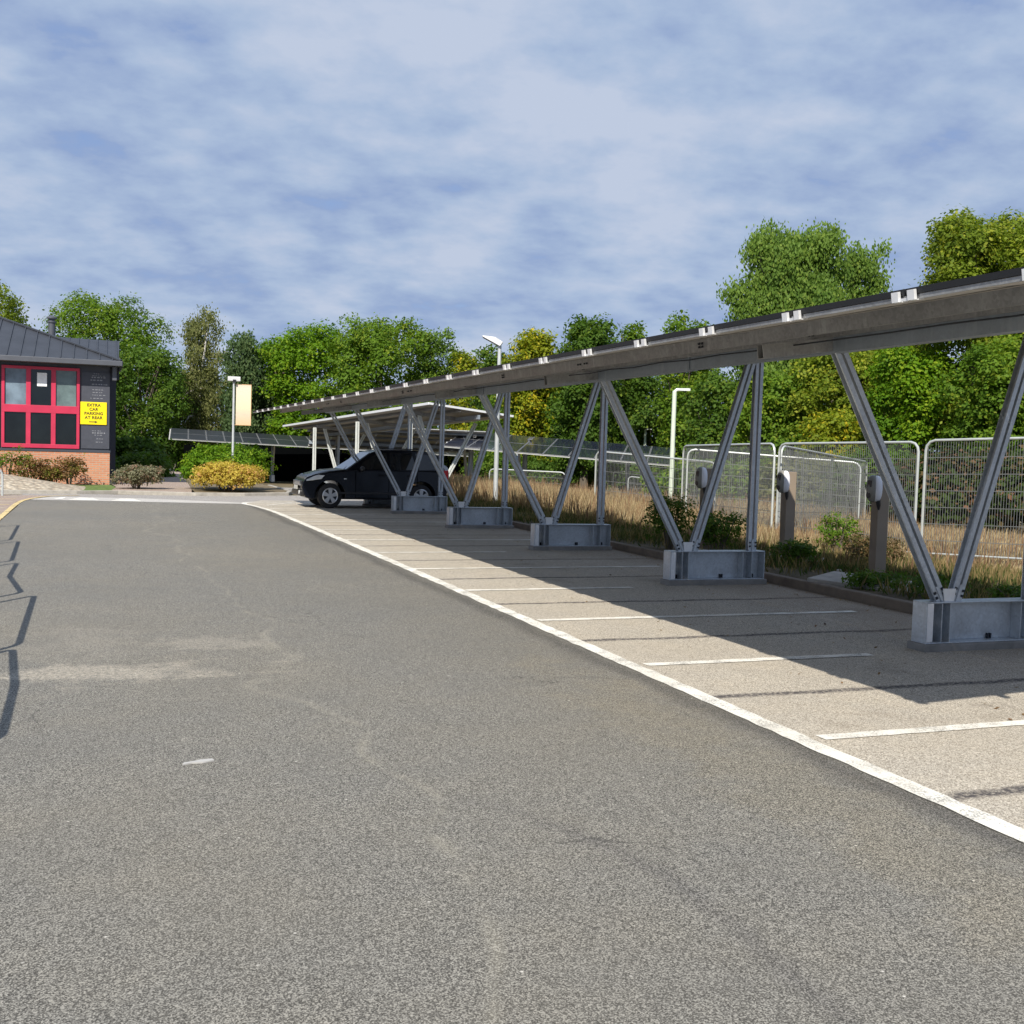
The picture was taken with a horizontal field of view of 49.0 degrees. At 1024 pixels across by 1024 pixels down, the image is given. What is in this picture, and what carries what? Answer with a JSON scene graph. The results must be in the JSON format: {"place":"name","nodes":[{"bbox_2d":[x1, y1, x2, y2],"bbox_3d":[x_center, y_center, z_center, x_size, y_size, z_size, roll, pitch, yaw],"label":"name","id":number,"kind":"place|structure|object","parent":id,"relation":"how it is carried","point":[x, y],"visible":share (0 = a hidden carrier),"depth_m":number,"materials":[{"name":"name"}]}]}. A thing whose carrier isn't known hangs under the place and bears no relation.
{"place":"outdoors","nodes":[
{"label":"outdoors","id":0,"kind":"place"},
{"bbox_2d":[0,495,41,513],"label":"paving","id":1,"kind":"structure","parent":0,"point":[14,500],"depth_m":30.16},
{"bbox_2d":[71,484,115,489],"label":"lawn","id":2,"kind":"structure","parent":0,"point":[99,487],"depth_m":37.46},
{"bbox_2d":[0,444,36,477],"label":"bush","id":3,"kind":"object","parent":2,"relation":"on","point":[5,460],"visible":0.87,"depth_m":37.54,"materials":[{"name":"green plant"}]},
{"bbox_2d":[8,455,53,479],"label":"bush","id":4,"kind":"object","parent":2,"relation":"on","point":[29,465],"visible":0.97,"depth_m":37.61,"materials":[{"name":"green plant"}]},
{"bbox_2d":[0,473,85,489],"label":"stone mound","id":5,"kind":"object","parent":2,"relation":"on","point":[12,482],"visible":0.96,"depth_m":34.83,"materials":[{"name":"stone"}]},
{"bbox_2d":[35,466,65,481],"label":"bush","id":6,"kind":"object","parent":2,"relation":"on","point":[55,474],"visible":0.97,"depth_m":37.80,"materials":[{"name":"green plant"}]},
{"bbox_2d":[51,453,87,484],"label":"bush","id":7,"kind":"object","parent":2,"relation":"on","point":[71,467],"visible":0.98,"depth_m":38.08,"materials":[{"name":"brown plant"}]},
{"bbox_2d":[109,472,191,491],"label":"pavement","id":8,"kind":"structure","parent":0,"point":[172,484],"depth_m":39.13,"materials":[{"name":"concrete"}]},
{"bbox_2d":[107,462,166,488],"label":"grey bush","id":9,"kind":"object","parent":8,"relation":"on","point":[138,477],"visible":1,"depth_m":36.56,"materials":[{"name":"green plant"}]},
{"bbox_2d":[0,493,362,504],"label":"road","id":10,"kind":"structure","parent":0,"point":[240,499],"depth_m":33.86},
{"bbox_2d":[34,497,241,503],"bbox_3d":[-10.525,-0.340,31.783,5.859,0.001,1.756,1,3,-10],"label":"concrete band","id":11,"kind":"object","parent":10,"relation":"on","point":[139,499],"visible":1,"depth_m":31.66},
{"bbox_2d":[0,443,1020,598],"bbox_3d":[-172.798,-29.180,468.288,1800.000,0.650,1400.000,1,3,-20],"label":"ground","id":12,"kind":"structure","parent":0,"point":[282,484],"depth_m":64.55,"materials":[{"name":"soil"}]},
{"bbox_2d":[0,279,35,326],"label":"tree","id":13,"kind":"object","parent":12,"relation":"on","point":[11,306],"visible":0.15,"depth_m":72.51,"materials":[{"name":"green plant"}]},
{"bbox_2d":[0,315,122,484],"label":"brick pavilion","id":14,"kind":"structure","parent":12,"relation":"on","point":[50,381],"depth_m":38.88,"materials":[{"name":"paint"}]},
{"bbox_2d":[1,365,79,448],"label":"window frame","id":15,"kind":"structure","parent":14,"relation":"in","point":[39,409],"depth_m":38.62,"materials":[{"name":"paint"}]},
{"bbox_2d":[80,402,106,424],"bbox_3d":[-14.609,-3.444,39.206,0.862,0.784,0.042,1,3,-20],"label":"yellow sign","id":16,"kind":"object","parent":14,"relation":"attached to","point":[93,413],"visible":1,"depth_m":39.19,"materials":[{"name":"plastic"}]},
{"bbox_2d":[37,288,179,432],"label":"tree","id":17,"kind":"object","parent":12,"relation":"on","point":[106,324],"visible":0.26,"depth_m":75.96,"materials":[{"name":"green plant"}]},
{"bbox_2d":[0,485,291,495],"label":"kerb","id":18,"kind":"structure","parent":12,"relation":"on","point":[288,493],"depth_m":35.20,"materials":[{"name":"concrete"}]},
{"bbox_2d":[115,448,176,476],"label":"hedge bush","id":19,"kind":"object","parent":12,"relation":"on","point":[143,458],"visible":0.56,"depth_m":48.71,"materials":[{"name":"green plant"}]},
{"bbox_2d":[115,431,177,471],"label":"hedge bush","id":20,"kind":"object","parent":12,"relation":"on","point":[125,444],"visible":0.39,"depth_m":51.43,"materials":[{"name":"green plant"}]},
{"bbox_2d":[115,339,197,471],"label":"tree","id":21,"kind":"object","parent":12,"relation":"on","point":[149,413],"visible":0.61,"depth_m":70.34,"materials":[{"name":"green plant"}]},
{"bbox_2d":[148,368,217,471],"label":"tree","id":22,"kind":"object","parent":12,"relation":"on","point":[178,454],"visible":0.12,"depth_m":75.20,"materials":[{"name":"green plant"}]},
{"bbox_2d":[177,302,230,450],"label":"tree","id":23,"kind":"object","parent":12,"relation":"on","point":[201,375],"visible":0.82,"depth_m":74.83,"materials":[{"name":"plant"}]},
{"bbox_2d":[206,375,230,445],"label":"tree","id":24,"kind":"object","parent":12,"relation":"on","point":[219,406],"visible":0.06,"depth_m":81.58,"materials":[{"name":"green plant"}]},
{"bbox_2d":[187,479,285,492],"bbox_3d":[-10.768,-1.010,42.214,3.250,0.001,13.380,1,3,-20],"label":"planting bed","id":25,"kind":"object","parent":12,"relation":"on","point":[257,488],"visible":0.62,"depth_m":38.87,"materials":[{"name":"soil"}]},
{"bbox_2d":[175,441,280,489],"bbox_3d":[-9.635,-1.577,38.235,3.538,1.728,3.090,1,3,-20],"label":"green bush","id":26,"kind":"object","parent":25,"relation":"on","point":[222,453],"visible":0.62,"depth_m":37.79,"materials":[{"name":"green plant"}]},
{"bbox_2d":[189,457,268,491],"bbox_3d":[-9.264,-1.201,36.775,2.600,1.164,2.072,1,3,-20],"label":"golden bush","id":27,"kind":"object","parent":25,"relation":"on","point":[224,473],"visible":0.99,"depth_m":36.38,"materials":[{"name":"yellow plant"}]},
{"bbox_2d":[228,376,250,490],"bbox_3d":[-9.110,-2.546,37.458,0.775,3.904,0.240,1,3,-20],"label":"banner pole","id":28,"kind":"object","parent":25,"relation":"on","point":[243,404],"visible":0.93,"depth_m":37.43,"materials":[{"name":"metal"}]},
{"bbox_2d":[214,324,266,445],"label":"tree","id":29,"kind":"object","parent":12,"relation":"on","point":[242,364],"visible":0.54,"depth_m":71.65,"materials":[{"name":"green plant"}]},
{"bbox_2d":[246,341,292,446],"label":"tree","id":30,"kind":"object","parent":12,"relation":"on","point":[267,405],"visible":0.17,"depth_m":73.38,"materials":[{"name":"green plant"}]},
{"bbox_2d":[251,318,360,448],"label":"tree","id":31,"kind":"object","parent":12,"relation":"on","point":[297,351],"visible":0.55,"depth_m":71.37,"materials":[{"name":"green plant"}]},
{"bbox_2d":[169,428,476,481],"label":"solar canopy","id":32,"kind":"object","parent":12,"relation":"on","point":[240,437],"visible":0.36,"depth_m":65.33,"materials":[{"name":"metal"}]},
{"bbox_2d":[184,444,484,481],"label":"screen fence","id":33,"kind":"object","parent":12,"relation":"on","point":[293,462],"visible":0.14,"depth_m":69.98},
{"bbox_2d":[307,312,443,458],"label":"tree","id":34,"kind":"object","parent":12,"relation":"on","point":[363,350],"visible":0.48,"depth_m":69.90,"materials":[{"name":"green plant"}]},
{"bbox_2d":[308,427,531,480],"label":"solar canopy","id":35,"kind":"object","parent":12,"relation":"on","point":[383,439],"visible":0.35,"depth_m":50.03,"materials":[{"name":"metal"}]},
{"bbox_2d":[404,326,461,466],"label":"tree","id":36,"kind":"object","parent":12,"relation":"on","point":[442,349],"visible":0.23,"depth_m":71.69,"materials":[{"name":"green plant"}]},
{"bbox_2d":[445,349,483,474],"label":"tree","id":37,"kind":"object","parent":12,"relation":"on","point":[466,362],"visible":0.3,"depth_m":70.71,"materials":[{"name":"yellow plant"}]},
{"bbox_2d":[464,343,509,473],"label":"tree","id":38,"kind":"object","parent":12,"relation":"on","point":[486,354],"visible":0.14,"depth_m":63.84,"materials":[{"name":"green plant"}]},
{"bbox_2d":[459,451,557,484],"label":"hedge bush","id":39,"kind":"object","parent":12,"relation":"on","point":[487,467],"visible":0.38,"depth_m":55.26,"materials":[{"name":"green plant"}]},
{"bbox_2d":[479,387,561,460],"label":"tree","id":40,"kind":"object","parent":12,"relation":"on","point":[502,411],"visible":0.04,"depth_m":58.60,"materials":[{"name":"green plant"}]},
{"bbox_2d":[492,327,561,475],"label":"tree","id":41,"kind":"object","parent":12,"relation":"on","point":[532,344],"visible":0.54,"depth_m":57.45,"materials":[{"name":"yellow plant"}]},
{"bbox_2d":[517,455,616,490],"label":"hedge bush","id":42,"kind":"object","parent":12,"relation":"on","point":[576,476],"visible":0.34,"depth_m":54.97,"materials":[{"name":"green plant"}]},
{"bbox_2d":[541,312,628,489],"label":"tree","id":43,"kind":"object","parent":12,"relation":"on","point":[569,408],"visible":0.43,"depth_m":53.51,"materials":[{"name":"green plant"}]},
{"bbox_2d":[588,461,658,491],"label":"hedge bush","id":44,"kind":"object","parent":12,"relation":"on","point":[617,475],"visible":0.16,"depth_m":55.10,"materials":[{"name":"green plant"}]},
{"bbox_2d":[611,320,647,489],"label":"tree","id":45,"kind":"object","parent":12,"relation":"on","point":[630,334],"visible":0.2,"depth_m":55.85,"materials":[{"name":"green plant"}]},
{"bbox_2d":[607,373,701,492],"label":"tree","id":46,"kind":"object","parent":12,"relation":"on","point":[645,409],"visible":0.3,"depth_m":54.88,"materials":[{"name":"green plant"}]},
{"bbox_2d":[647,309,721,474],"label":"tree","id":47,"kind":"object","parent":12,"relation":"on","point":[684,380],"visible":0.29,"depth_m":51.63,"materials":[{"name":"green plant"}]},
{"bbox_2d":[639,455,742,498],"bbox_3d":[5.493,-0.679,33.998,3.364,2.189,3.485,2,3,10],"label":"hedge bush","id":48,"kind":"object","parent":12,"relation":"on","point":[676,473],"visible":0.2,"depth_m":33.46,"materials":[{"name":"green plant"}]},
{"bbox_2d":[512,521,912,613],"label":"kerb","id":49,"kind":"structure","parent":12,"relation":"on","point":[897,604],"depth_m":14.55,"materials":[{"name":"concrete"}]},
{"bbox_2d":[414,485,1023,600],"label":"verge","id":50,"kind":"structure","parent":12,"relation":"on","point":[796,574],"depth_m":16.25,"materials":[{"name":"brown plant"}]},
{"bbox_2d":[283,402,513,482],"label":"solar canopy","id":51,"kind":"object","parent":50,"relation":"on","point":[382,420],"visible":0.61,"depth_m":40.49,"materials":[{"name":"metal"}]},
{"bbox_2d":[482,335,502,499],"bbox_3d":[-0.644,-2.597,33.128,0.609,5.153,0.349,2,3,0],"label":"lamp post","id":52,"kind":"object","parent":50,"relation":"on","point":[496,341],"visible":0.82,"depth_m":33.10,"materials":[{"name":"metal"}]},
{"bbox_2d":[489,468,564,485],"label":"fence panel","id":53,"kind":"object","parent":50,"relation":"on","point":[512,475],"visible":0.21,"depth_m":43.42,"materials":[{"name":"metal"}]},
{"bbox_2d":[444,433,675,492],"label":"solar canopy","id":54,"kind":"object","parent":50,"relation":"on","point":[542,446],"visible":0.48,"depth_m":47.97,"materials":[{"name":"metal"}]},
{"bbox_2d":[594,451,715,504],"bbox_3d":[3.542,-0.532,28.348,3.806,1.949,0.047,5,4,44],"label":"fence panel","id":55,"kind":"object","parent":50,"relation":"on","point":[621,463],"visible":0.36,"depth_m":28.66,"materials":[{"name":"metal"}]},
{"bbox_2d":[641,488,698,549],"bbox_3d":[2.783,0.140,19.480,1.124,1.100,0.935,1,3,-20],"label":"weed clump","id":56,"kind":"object","parent":50,"relation":"on","point":[678,504],"visible":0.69,"depth_m":19.41,"materials":[{"name":"green plant"}]},
{"bbox_2d":[668,388,689,495],"bbox_3d":[4.613,-1.527,31.101,0.489,3.798,0.160,2,3,0],"label":"lamp post","id":57,"kind":"object","parent":50,"relation":"on","point":[673,429],"visible":0.73,"depth_m":31.02,"materials":[{"name":"metal"}]},
{"bbox_2d":[695,467,712,549],"bbox_3d":[3.302,-0.028,19.329,0.315,1.495,0.230,1,3,-20],"label":"charging post","id":58,"kind":"object","parent":50,"relation":"on","point":[702,476],"visible":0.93,"depth_m":19.26,"materials":[{"name":"grey plastic"}]},
{"bbox_2d":[690,508,746,549],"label":"weed clump","id":59,"kind":"object","parent":50,"relation":"on","point":[712,527],"visible":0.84,"depth_m":18.92,"materials":[{"name":"green plant"}]},
{"bbox_2d":[413,471,1023,572],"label":"seed heads","id":60,"kind":"object","parent":50,"relation":"on","point":[516,501],"visible":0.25,"depth_m":25.41,"materials":[{"name":"plant"}]},
{"bbox_2d":[676,367,760,465],"bbox_3d":[7.702,-2.363,39.930,3.982,5.776,4.133,1,3,-20],"label":"tree","id":61,"kind":"object","parent":50,"relation":"on","point":[712,417],"visible":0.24,"depth_m":39.58,"materials":[{"name":"green plant"}]},
{"bbox_2d":[414,474,1023,554],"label":"dry grass","id":62,"kind":"structure","parent":50,"relation":"on","point":[619,506],"depth_m":25.96,"materials":[{"name":"plant"}]},
{"bbox_2d":[681,443,775,528],"bbox_3d":[4.697,-0.501,24.955,0.048,2.084,4.790,1,3,-14],"label":"fence panel","id":63,"kind":"object","parent":50,"relation":"on","point":[767,473],"visible":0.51,"depth_m":24.32,"materials":[{"name":"metal"}]},
{"bbox_2d":[448,494,1020,599],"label":"green weeds","id":64,"kind":"object","parent":50,"relation":"on","point":[852,569],"visible":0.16,"depth_m":17.07,"materials":[{"name":"plant"}]},
{"bbox_2d":[711,366,824,465],"bbox_3d":[8.978,-2.146,38.317,3.809,5.720,3.772,4,4,41],"label":"tree","id":65,"kind":"object","parent":50,"relation":"on","point":[780,389],"visible":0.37,"depth_m":37.34,"materials":[{"name":"green plant"}]},
{"bbox_2d":[685,449,860,518],"bbox_3d":[6.057,-0.366,26.202,3.982,2.118,0.048,2,3,10],"label":"fence panel","id":66,"kind":"object","parent":50,"relation":"on","point":[768,455],"visible":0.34,"depth_m":26.21,"materials":[{"name":"metal"}]},
{"bbox_2d":[716,216,855,447],"bbox_3d":[9.986,-5.085,40.213,5.215,11.277,5.109,1,3,-20],"label":"tree","id":67,"kind":"object","parent":50,"relation":"on","point":[796,270],"visible":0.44,"depth_m":39.38,"materials":[{"name":"green plant"}]},
{"bbox_2d":[767,536,823,565],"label":"weed clump","id":68,"kind":"object","parent":50,"relation":"on","point":[797,549],"visible":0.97,"depth_m":16.92,"materials":[{"name":"green plant"}]},
{"bbox_2d":[778,445,867,530],"bbox_3d":[7.166,-0.387,25.551,0.048,2.150,6.049,4,4,34],"label":"fence panel","id":69,"kind":"object","parent":50,"relation":"on","point":[832,478],"visible":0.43,"depth_m":25.23,"materials":[{"name":"metal"}]},
{"bbox_2d":[789,408,862,462],"bbox_3d":[9.556,-1.271,34.181,2.483,3.779,2.532,1,3,-20],"label":"tree","id":70,"kind":"object","parent":50,"relation":"on","point":[824,428],"visible":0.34,"depth_m":33.69,"materials":[{"name":"green plant"}]},
{"bbox_2d":[813,511,863,551],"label":"weed clump","id":71,"kind":"object","parent":50,"relation":"on","point":[832,533],"visible":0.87,"depth_m":19.29,"materials":[{"name":"green plant"}]},
{"bbox_2d":[775,441,919,552],"bbox_3d":[6.217,-0.291,21.156,0.048,2.121,3.506,0,4,-30],"label":"fence panel","id":72,"kind":"object","parent":50,"relation":"on","point":[915,491],"visible":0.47,"depth_m":21.18,"materials":[{"name":"metal"}]},
{"bbox_2d":[807,571,919,594],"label":"concrete slab","id":73,"kind":"structure","parent":50,"relation":"on","point":[833,578],"depth_m":14.69,"materials":[{"name":"concrete"}]},
{"bbox_2d":[837,237,898,438],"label":"tree","id":74,"kind":"object","parent":50,"relation":"on","point":[865,269],"visible":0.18,"depth_m":40.73,"materials":[{"name":"green plant"}]},
{"bbox_2d":[843,528,906,562],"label":"weed clump","id":75,"kind":"object","parent":50,"relation":"on","point":[856,545],"visible":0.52,"depth_m":17.35,"materials":[{"name":"green plant"}]},
{"bbox_2d":[866,475,888,573],"bbox_3d":[5.014,0.240,15.440,0.315,1.495,0.230,1,3,-20],"label":"charging post","id":76,"kind":"object","parent":50,"relation":"on","point":[877,496],"visible":0.97,"depth_m":15.43,"materials":[{"name":"grey plastic"}]},
{"bbox_2d":[840,568,917,591],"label":"weed clump","id":77,"kind":"object","parent":50,"relation":"on","point":[871,579],"visible":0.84,"depth_m":14.22,"materials":[{"name":"green plant"}]},
{"bbox_2d":[848,343,969,456],"bbox_3d":[12.390,-2.301,34.322,3.892,5.850,4.210,1,3,-20],"label":"tree","id":78,"kind":"object","parent":50,"relation":"on","point":[901,381],"visible":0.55,"depth_m":33.26,"materials":[{"name":"green plant"}]},
{"bbox_2d":[899,574,971,593],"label":"weed clump","id":79,"kind":"object","parent":50,"relation":"on","point":[945,582],"visible":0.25,"depth_m":13.56,"materials":[{"name":"green plant"}]},
{"bbox_2d":[895,203,1023,523],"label":"tree","id":80,"kind":"object","parent":50,"relation":"on","point":[963,245],"visible":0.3,"depth_m":33.17,"materials":[{"name":"green plant"}]},
{"bbox_2d":[920,437,1023,559],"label":"fence panel","id":81,"kind":"object","parent":50,"relation":"on","point":[923,523],"visible":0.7,"depth_m":18.80,"materials":[{"name":"metal"}]},
{"bbox_2d":[926,334,1023,452],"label":"tree","id":82,"kind":"object","parent":50,"relation":"on","point":[995,366],"visible":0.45,"depth_m":30.58,"materials":[{"name":"green plant"}]},
{"bbox_2d":[948,444,1023,531],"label":"hedge bush","id":83,"kind":"object","parent":50,"relation":"on","point":[1012,485],"visible":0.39,"depth_m":24.07,"materials":[{"name":"green plant"}]},
{"bbox_2d":[984,580,1020,597],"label":"weed clump","id":84,"kind":"object","parent":50,"relation":"on","point":[1008,589],"visible":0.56,"depth_m":12.76,"materials":[{"name":"green plant"}]},
{"bbox_3d":[4.643,0.758,17.997,0.600,0.095,0.900,-3,7,-26],"label":"concrete slab","id":85,"kind":"object","parent":50,"relation":"on","visible":0},
{"bbox_2d":[776,470,796,553],"bbox_3d":[4.421,0.072,18.147,0.315,1.495,0.230,1,3,-20],"label":"charging post","id":86,"kind":"object","parent":85,"relation":"on","point":[786,485],"visible":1,"depth_m":18.13,"materials":[{"name":"grey plastic"}]},
{"bbox_2d":[689,456,776,505],"bbox_3d":[6.783,-0.622,33.090,3.122,2.192,3.680,1,3,-20],"label":"hedge bush","id":87,"kind":"object","parent":12,"relation":"on","point":[734,474],"visible":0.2,"depth_m":32.21,"materials":[{"name":"green plant"}]},
{"bbox_2d":[759,450,850,509],"bbox_3d":[8.474,-0.636,31.156,3.540,2.227,3.656,5,4,41],"label":"hedge bush","id":88,"kind":"object","parent":12,"relation":"on","point":[768,490],"visible":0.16,"depth_m":30.49,"materials":[{"name":"green plant"}]},
{"bbox_2d":[777,349,892,459],"bbox_3d":[10.513,-2.567,37.249,4.392,6.496,3.961,1,3,-20],"label":"tree","id":89,"kind":"object","parent":12,"relation":"on","point":[826,386],"visible":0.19,"depth_m":36.55,"materials":[{"name":"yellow plant"}]},
{"bbox_2d":[815,444,916,513],"bbox_3d":[9.575,-0.685,29.109,3.405,2.264,3.461,1,3,-20],"label":"hedge bush","id":90,"kind":"object","parent":12,"relation":"on","point":[873,471],"visible":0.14,"depth_m":28.57,"materials":[{"name":"green plant"}]},
{"bbox_2d":[888,441,1012,528],"bbox_3d":[10.226,-0.492,25.771,3.548,2.292,3.513,3,3,19],"label":"hedge bush","id":91,"kind":"object","parent":12,"relation":"on","point":[907,472],"visible":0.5,"depth_m":24.83,"materials":[{"name":"green plant"}]},
{"bbox_2d":[0,499,1023,1023],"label":"road","id":92,"kind":"structure","parent":0,"point":[406,797],"depth_m":5.19,"materials":[{"name":"asphalt"}]},
{"bbox_2d":[0,0,1023,452],"label":"sky","id":93,"kind":"structure","parent":0,"point":[500,169],"materials":[{"name":"blue"}]},
{"bbox_2d":[247,500,1023,828],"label":"parking bay surface","id":94,"kind":"object","parent":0,"point":[977,768],"visible":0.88,"depth_m":10.32,"materials":[{"name":"concrete"}]},
{"bbox_2d":[292,448,448,507],"bbox_3d":[-3.916,-0.970,31.651,4.347,1.675,2.176,1,3,-20],"label":"parked car","id":95,"kind":"object","parent":94,"relation":"on","point":[362,475],"visible":0.69,"depth_m":30.87,"materials":[{"name":"black paint"}]},
{"bbox_2d":[345,539,529,539],"bbox_3d":[-1.214,0.523,21.187,3.920,0.001,0.126,0,3,-21],"label":"bay line","id":96,"kind":"object","parent":94,"relation":"on","point":[445,539],"visible":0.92,"depth_m":21.22,"materials":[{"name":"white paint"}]},
{"bbox_2d":[414,566,659,568],"bbox_3d":[0.444,0.823,16.693,3.920,0.001,0.126,0,3,-21],"label":"parking line","id":97,"kind":"object","parent":94,"relation":"on","point":[535,567],"visible":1,"depth_m":16.63,"materials":[{"name":"white paint"}]},
{"bbox_2d":[465,587,632,590],"bbox_3d":[0.499,0.966,14.159,2.270,0.001,0.126,0,3,-21],"label":"parking line","id":98,"kind":"object","parent":94,"relation":"on","point":[544,588],"visible":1,"depth_m":14.14,"materials":[{"name":"white paint"}]},
{"bbox_2d":[242,502,1023,841],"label":"bay line","id":99,"kind":"object","parent":94,"relation":"on","point":[994,822],"visible":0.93,"depth_m":7.35,"materials":[{"name":"white paint"}]},
{"bbox_2d":[253,267,1023,651],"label":"solar canopy","id":100,"kind":"object","parent":94,"relation":"on","point":[961,309],"visible":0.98,"depth_m":10.78,"materials":[{"name":"metal"}]},
{"bbox_2d":[308,500,1023,719],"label":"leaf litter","id":101,"kind":"object","parent":94,"relation":"on","point":[713,593],"visible":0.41,"depth_m":14.21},
{"bbox_2d":[537,610,855,620],"bbox_3d":[2.102,1.123,12.198,3.920,0.001,0.126,0,3,-21],"label":"parking line","id":102,"kind":"object","parent":94,"relation":"on","point":[692,615],"visible":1,"depth_m":12.13,"materials":[{"name":"white paint"}]},
{"bbox_2d":[643,653,872,665],"bbox_3d":[2.158,1.266,9.665,2.270,0.001,0.126,0,3,-21],"label":"parking line","id":103,"kind":"object","parent":94,"relation":"on","point":[752,659],"visible":1,"depth_m":9.64,"materials":[{"name":"white paint"}]},
{"bbox_2d":[816,720,1023,739],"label":"parking line","id":104,"kind":"object","parent":94,"relation":"on","point":[918,730],"visible":1,"depth_m":7.28,"materials":[{"name":"white paint"}]},
{"bbox_2d":[767,527,1023,571],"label":"dry grass","id":105,"kind":"structure","parent":0,"point":[995,559],"depth_m":19.67,"materials":[{"name":"plant"}]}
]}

